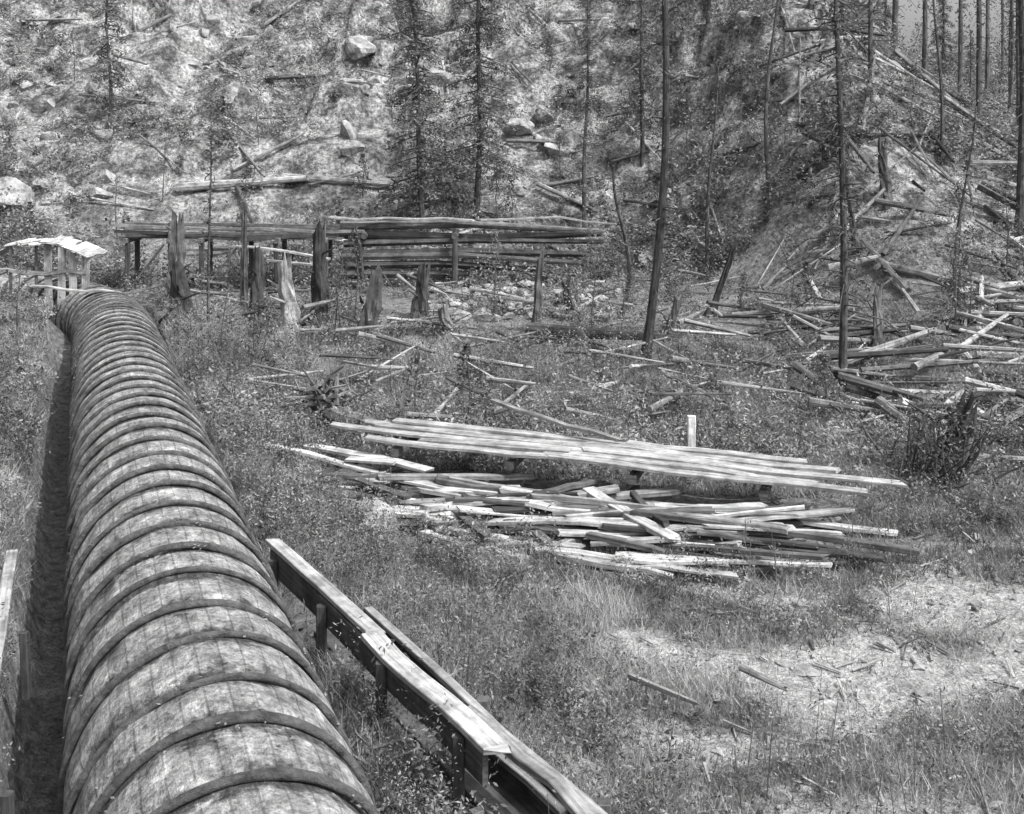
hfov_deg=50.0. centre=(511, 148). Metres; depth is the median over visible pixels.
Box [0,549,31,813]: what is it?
bank board
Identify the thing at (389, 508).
boulder
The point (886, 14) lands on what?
conifer tree
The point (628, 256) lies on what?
dead tree
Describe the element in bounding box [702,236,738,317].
broken stump
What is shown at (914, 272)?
fallen log
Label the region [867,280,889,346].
broken stump
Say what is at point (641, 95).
conifer tree
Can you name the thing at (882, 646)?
wood litter
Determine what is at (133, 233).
timber flume
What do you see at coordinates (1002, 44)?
dead tree
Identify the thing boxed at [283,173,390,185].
fallen log
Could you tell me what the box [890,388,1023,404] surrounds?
fallen log
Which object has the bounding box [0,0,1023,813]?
ground
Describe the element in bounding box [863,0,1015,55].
sky
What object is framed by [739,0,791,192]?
dead tree
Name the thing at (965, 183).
dead tree
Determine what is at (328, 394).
uprooted stump
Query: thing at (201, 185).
fallen log
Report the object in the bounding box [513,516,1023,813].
scattered stones
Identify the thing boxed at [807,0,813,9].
dead tree
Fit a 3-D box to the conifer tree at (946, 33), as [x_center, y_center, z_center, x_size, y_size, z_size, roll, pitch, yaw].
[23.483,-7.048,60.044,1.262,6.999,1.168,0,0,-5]
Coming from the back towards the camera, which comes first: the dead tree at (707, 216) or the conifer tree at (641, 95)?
the conifer tree at (641, 95)
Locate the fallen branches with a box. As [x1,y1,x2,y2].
[0,0,968,434]
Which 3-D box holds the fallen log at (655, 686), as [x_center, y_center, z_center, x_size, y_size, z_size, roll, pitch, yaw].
[1.373,4.874,9.860,0.061,0.183,1.000,0,0,-32]
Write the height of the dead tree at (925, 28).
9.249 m
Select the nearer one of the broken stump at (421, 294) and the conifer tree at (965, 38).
the broken stump at (421, 294)
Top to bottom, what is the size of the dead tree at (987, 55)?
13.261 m
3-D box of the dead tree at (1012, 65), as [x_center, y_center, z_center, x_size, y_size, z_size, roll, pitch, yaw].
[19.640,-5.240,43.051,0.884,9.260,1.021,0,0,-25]
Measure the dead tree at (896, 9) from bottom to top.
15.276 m
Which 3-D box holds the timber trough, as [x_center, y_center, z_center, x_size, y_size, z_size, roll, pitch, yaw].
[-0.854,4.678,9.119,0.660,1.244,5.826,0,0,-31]
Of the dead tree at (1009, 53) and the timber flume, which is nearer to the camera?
the timber flume
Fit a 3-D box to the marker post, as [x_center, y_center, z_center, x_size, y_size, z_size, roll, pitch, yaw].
[2.728,4.640,16.740,0.145,1.122,0.120,0,0,0]
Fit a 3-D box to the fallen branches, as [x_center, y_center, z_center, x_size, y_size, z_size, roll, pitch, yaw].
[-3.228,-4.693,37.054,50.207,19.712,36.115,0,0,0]
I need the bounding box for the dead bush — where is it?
[853,362,1023,492]
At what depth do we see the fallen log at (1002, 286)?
27.46 m
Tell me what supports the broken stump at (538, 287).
on the ground at (32, 728)
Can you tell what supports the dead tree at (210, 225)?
on the ground at (32, 728)
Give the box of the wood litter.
[350,406,1023,813]
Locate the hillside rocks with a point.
(356, 48)
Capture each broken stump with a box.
[157,256,206,331]
[161,210,197,309]
[238,204,251,305]
[241,243,274,324]
[269,250,303,338]
[297,220,334,327]
[336,264,382,347]
[405,262,430,322]
[438,300,469,340]
[515,248,544,337]
[562,280,579,321]
[656,296,681,337]
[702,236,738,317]
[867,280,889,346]
[872,134,893,209]
[905,389,976,484]
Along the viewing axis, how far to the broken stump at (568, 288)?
28.44 m
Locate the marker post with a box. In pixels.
[686,415,695,482]
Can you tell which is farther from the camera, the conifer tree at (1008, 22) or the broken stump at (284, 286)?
the conifer tree at (1008, 22)
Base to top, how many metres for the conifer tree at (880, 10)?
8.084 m
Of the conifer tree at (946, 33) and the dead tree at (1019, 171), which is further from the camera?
the conifer tree at (946, 33)
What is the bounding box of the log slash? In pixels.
[732,0,1023,439]
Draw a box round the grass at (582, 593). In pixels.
[0,305,1023,813]
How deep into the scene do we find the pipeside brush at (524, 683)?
11.20 m
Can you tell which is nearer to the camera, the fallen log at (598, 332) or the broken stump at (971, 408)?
the broken stump at (971, 408)
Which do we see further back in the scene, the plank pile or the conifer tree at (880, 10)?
the conifer tree at (880, 10)
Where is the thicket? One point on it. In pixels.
(870, 455)
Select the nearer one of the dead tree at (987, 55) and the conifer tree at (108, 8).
the conifer tree at (108, 8)
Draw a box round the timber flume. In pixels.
[109,222,364,291]
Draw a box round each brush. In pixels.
[0,0,1018,287]
[0,287,721,813]
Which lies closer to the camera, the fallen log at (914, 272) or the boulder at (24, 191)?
the fallen log at (914, 272)
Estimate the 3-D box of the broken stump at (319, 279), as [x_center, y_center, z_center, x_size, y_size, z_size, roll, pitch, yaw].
[-5.040,3.254,28.002,1.195,2.986,1.363,0,0,0]
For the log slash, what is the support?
on the ground at (32, 728)
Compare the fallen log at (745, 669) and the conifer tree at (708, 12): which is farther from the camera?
the conifer tree at (708, 12)
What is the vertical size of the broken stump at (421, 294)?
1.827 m
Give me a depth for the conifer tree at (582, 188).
37.02 m
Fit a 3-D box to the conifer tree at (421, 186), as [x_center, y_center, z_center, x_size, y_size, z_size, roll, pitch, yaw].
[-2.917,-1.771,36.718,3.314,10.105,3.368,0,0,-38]
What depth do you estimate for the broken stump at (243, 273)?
29.93 m
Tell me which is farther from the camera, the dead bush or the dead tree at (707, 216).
the dead tree at (707, 216)
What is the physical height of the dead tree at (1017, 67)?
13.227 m
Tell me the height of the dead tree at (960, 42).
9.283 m
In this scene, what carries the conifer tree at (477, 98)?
on the ground at (32, 728)
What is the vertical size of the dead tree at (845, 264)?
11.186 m
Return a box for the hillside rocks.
[0,0,903,321]
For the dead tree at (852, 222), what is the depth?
29.89 m
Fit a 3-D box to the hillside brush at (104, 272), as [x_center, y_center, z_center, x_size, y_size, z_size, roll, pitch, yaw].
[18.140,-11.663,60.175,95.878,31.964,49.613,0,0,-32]
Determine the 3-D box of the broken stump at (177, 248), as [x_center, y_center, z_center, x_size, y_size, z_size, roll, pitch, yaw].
[-8.911,3.069,28.983,1.168,2.931,1.299,0,0,0]
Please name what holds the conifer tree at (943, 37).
on the ground at (32, 728)
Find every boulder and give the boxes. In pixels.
[0,176,34,210]
[352,500,397,540]
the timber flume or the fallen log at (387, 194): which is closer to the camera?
the timber flume
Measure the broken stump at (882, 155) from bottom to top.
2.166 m
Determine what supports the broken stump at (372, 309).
on the ground at (32, 728)
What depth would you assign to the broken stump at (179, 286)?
27.18 m
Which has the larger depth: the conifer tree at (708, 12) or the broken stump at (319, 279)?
the conifer tree at (708, 12)
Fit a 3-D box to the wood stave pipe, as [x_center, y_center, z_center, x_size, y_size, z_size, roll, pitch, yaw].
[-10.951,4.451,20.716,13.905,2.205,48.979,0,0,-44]
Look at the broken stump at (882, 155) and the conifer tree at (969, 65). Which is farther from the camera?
the conifer tree at (969, 65)
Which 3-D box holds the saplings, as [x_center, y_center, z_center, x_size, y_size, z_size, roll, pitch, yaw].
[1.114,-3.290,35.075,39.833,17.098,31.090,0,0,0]
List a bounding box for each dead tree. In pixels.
[196,122,219,322]
[610,160,639,315]
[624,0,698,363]
[693,60,721,273]
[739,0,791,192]
[771,0,913,390]
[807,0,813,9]
[828,0,912,77]
[836,111,861,256]
[890,0,917,55]
[908,0,942,81]
[924,0,958,162]
[936,105,979,305]
[946,0,975,101]
[956,0,1000,119]
[963,0,1003,100]
[990,0,1008,92]
[991,0,1023,236]
[995,0,1015,119]
[995,1,1018,125]
[996,0,1015,117]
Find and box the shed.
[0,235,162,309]
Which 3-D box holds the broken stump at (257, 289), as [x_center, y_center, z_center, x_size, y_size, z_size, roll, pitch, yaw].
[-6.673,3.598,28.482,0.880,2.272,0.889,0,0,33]
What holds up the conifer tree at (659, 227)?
on the ground at (32, 728)
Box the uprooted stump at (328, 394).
[273,366,408,439]
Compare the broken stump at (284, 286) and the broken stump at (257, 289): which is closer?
the broken stump at (284, 286)
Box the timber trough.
[265,539,610,813]
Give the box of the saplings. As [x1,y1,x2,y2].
[0,0,1023,424]
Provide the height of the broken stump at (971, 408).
1.783 m
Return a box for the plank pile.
[263,399,925,579]
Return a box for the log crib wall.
[328,216,616,289]
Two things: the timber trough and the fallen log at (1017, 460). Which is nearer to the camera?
the timber trough
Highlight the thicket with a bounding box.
[0,53,1023,480]
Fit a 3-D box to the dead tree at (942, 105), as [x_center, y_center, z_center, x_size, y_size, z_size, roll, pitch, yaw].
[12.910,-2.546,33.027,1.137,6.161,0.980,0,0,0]
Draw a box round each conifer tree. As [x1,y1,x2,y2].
[77,0,135,128]
[364,0,475,231]
[428,0,533,211]
[564,0,605,227]
[619,0,661,166]
[706,0,718,24]
[873,0,890,32]
[875,0,891,36]
[927,0,957,81]
[932,1,954,66]
[952,0,969,65]
[956,29,975,101]
[1005,0,1015,63]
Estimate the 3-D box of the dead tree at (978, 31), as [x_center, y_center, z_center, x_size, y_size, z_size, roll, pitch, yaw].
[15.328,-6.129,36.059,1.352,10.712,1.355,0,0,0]
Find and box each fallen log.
[176,175,308,191]
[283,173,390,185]
[379,190,451,196]
[525,323,665,340]
[628,673,701,704]
[738,664,789,691]
[881,261,1023,304]
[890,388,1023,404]
[957,280,1023,295]
[970,453,1023,461]
[976,351,1023,361]
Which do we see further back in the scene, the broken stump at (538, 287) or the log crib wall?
the log crib wall
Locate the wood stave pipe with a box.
[0,272,380,813]
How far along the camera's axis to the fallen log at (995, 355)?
23.12 m
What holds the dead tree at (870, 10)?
on the ground at (32, 728)
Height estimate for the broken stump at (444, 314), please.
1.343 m

